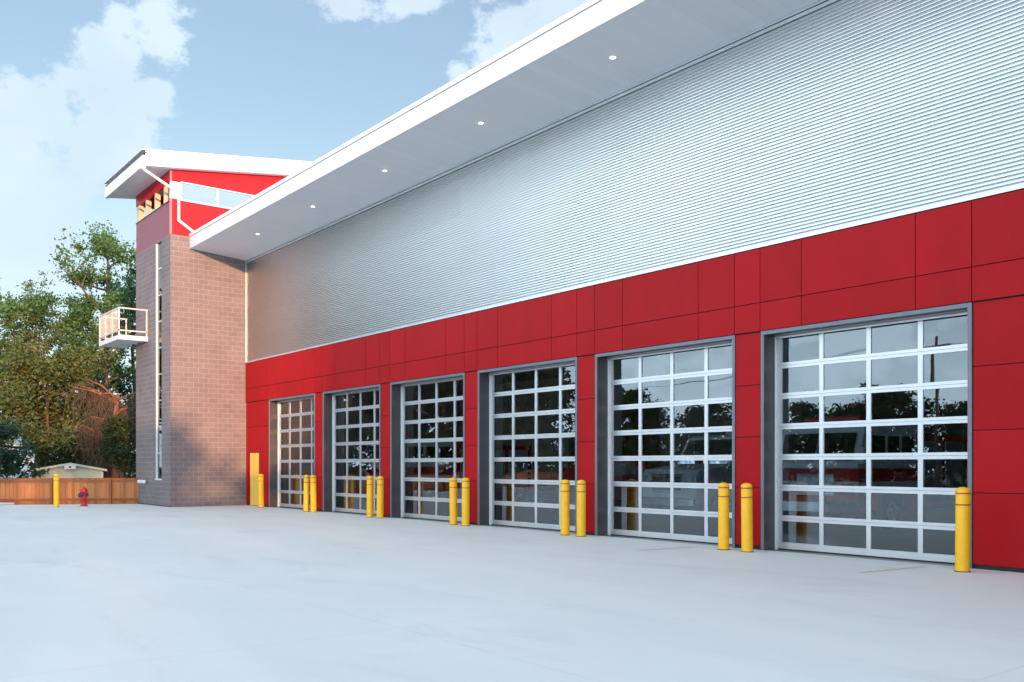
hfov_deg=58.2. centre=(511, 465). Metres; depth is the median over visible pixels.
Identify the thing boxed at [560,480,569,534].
bollard
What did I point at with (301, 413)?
garage door
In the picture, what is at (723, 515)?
bollard
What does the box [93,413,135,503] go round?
understory tree
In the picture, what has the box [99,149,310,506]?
brick tower
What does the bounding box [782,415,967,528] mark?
fire engine
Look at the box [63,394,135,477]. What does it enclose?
understory tree
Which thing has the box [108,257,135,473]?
conifer tree
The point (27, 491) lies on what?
wooden fence
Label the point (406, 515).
garage door
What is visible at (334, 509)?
garage door
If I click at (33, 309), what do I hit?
broadleaf tree
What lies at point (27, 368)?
understory tree
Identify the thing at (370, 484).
bollard
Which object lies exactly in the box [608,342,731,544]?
garage door
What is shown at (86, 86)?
sky
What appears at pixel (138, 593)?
concrete apron
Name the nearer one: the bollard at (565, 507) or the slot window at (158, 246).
the bollard at (565, 507)
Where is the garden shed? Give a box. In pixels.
[32,463,106,477]
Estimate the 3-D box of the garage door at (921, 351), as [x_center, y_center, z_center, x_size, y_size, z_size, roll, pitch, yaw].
[6.518,-0.462,16.825,0.095,4.277,4.005,0,0,-38]
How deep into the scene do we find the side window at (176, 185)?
37.56 m
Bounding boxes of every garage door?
[278,397,313,509]
[332,389,378,514]
[401,378,462,521]
[489,363,574,531]
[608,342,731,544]
[775,312,967,563]
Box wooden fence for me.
[0,478,137,504]
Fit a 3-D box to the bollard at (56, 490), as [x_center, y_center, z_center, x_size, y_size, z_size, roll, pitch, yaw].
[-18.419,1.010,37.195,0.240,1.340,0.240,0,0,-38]
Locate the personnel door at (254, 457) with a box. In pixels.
[250,453,258,505]
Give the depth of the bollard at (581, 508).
21.65 m
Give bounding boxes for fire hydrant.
[78,486,88,505]
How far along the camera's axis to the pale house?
74.29 m
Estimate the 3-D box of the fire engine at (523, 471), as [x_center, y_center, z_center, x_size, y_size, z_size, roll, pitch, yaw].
[-2.374,0.186,40.300,8.756,2.980,3.060,0,0,-38]
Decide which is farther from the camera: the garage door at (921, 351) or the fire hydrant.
the fire hydrant
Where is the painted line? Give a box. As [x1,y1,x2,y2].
[862,566,926,572]
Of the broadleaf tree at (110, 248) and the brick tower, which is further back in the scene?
the broadleaf tree at (110, 248)
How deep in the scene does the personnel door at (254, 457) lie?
38.27 m
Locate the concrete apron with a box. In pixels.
[0,504,1023,681]
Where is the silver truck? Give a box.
[637,430,802,520]
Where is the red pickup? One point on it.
(626, 471)
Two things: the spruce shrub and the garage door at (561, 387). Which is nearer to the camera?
the garage door at (561, 387)
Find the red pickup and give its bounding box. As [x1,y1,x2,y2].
[526,458,660,512]
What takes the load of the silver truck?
on the fire station
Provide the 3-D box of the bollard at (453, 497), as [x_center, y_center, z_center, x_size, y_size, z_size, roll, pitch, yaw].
[-1.659,1.010,26.032,0.240,1.340,0.240,0,0,-9]
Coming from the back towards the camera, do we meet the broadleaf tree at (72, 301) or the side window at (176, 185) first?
the broadleaf tree at (72, 301)
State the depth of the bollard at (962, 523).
14.46 m
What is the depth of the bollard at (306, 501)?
33.48 m
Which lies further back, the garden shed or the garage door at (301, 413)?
the garden shed
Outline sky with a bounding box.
[0,0,588,462]
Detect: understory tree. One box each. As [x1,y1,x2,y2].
[0,324,135,459]
[17,385,135,477]
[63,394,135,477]
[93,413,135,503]
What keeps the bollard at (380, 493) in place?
on the concrete apron
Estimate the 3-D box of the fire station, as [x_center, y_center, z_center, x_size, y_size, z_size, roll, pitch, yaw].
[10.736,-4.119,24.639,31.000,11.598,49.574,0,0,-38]
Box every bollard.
[53,474,59,506]
[258,474,263,507]
[303,475,309,511]
[310,475,316,511]
[367,476,373,516]
[377,476,383,517]
[449,477,457,524]
[461,478,469,525]
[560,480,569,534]
[576,480,585,536]
[717,482,729,549]
[741,483,753,551]
[954,487,970,571]
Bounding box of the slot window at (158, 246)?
[155,242,161,479]
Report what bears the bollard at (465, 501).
on the concrete apron
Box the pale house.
[0,412,56,477]
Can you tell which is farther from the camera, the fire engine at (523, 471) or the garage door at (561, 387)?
the fire engine at (523, 471)
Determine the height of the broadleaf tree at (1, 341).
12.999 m
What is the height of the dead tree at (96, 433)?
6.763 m
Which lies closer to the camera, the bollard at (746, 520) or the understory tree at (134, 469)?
the bollard at (746, 520)
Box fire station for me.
[189,0,1023,572]
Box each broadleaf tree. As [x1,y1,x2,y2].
[0,220,136,477]
[0,278,114,477]
[0,324,45,443]
[1,290,135,424]
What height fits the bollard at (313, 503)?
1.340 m
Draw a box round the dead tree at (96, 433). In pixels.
[47,378,135,477]
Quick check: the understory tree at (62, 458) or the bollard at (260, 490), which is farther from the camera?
the understory tree at (62, 458)
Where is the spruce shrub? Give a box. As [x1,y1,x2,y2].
[0,419,49,477]
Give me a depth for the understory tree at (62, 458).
51.40 m
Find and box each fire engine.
[355,434,531,505]
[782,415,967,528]
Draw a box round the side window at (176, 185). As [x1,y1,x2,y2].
[169,181,254,208]
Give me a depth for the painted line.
14.81 m

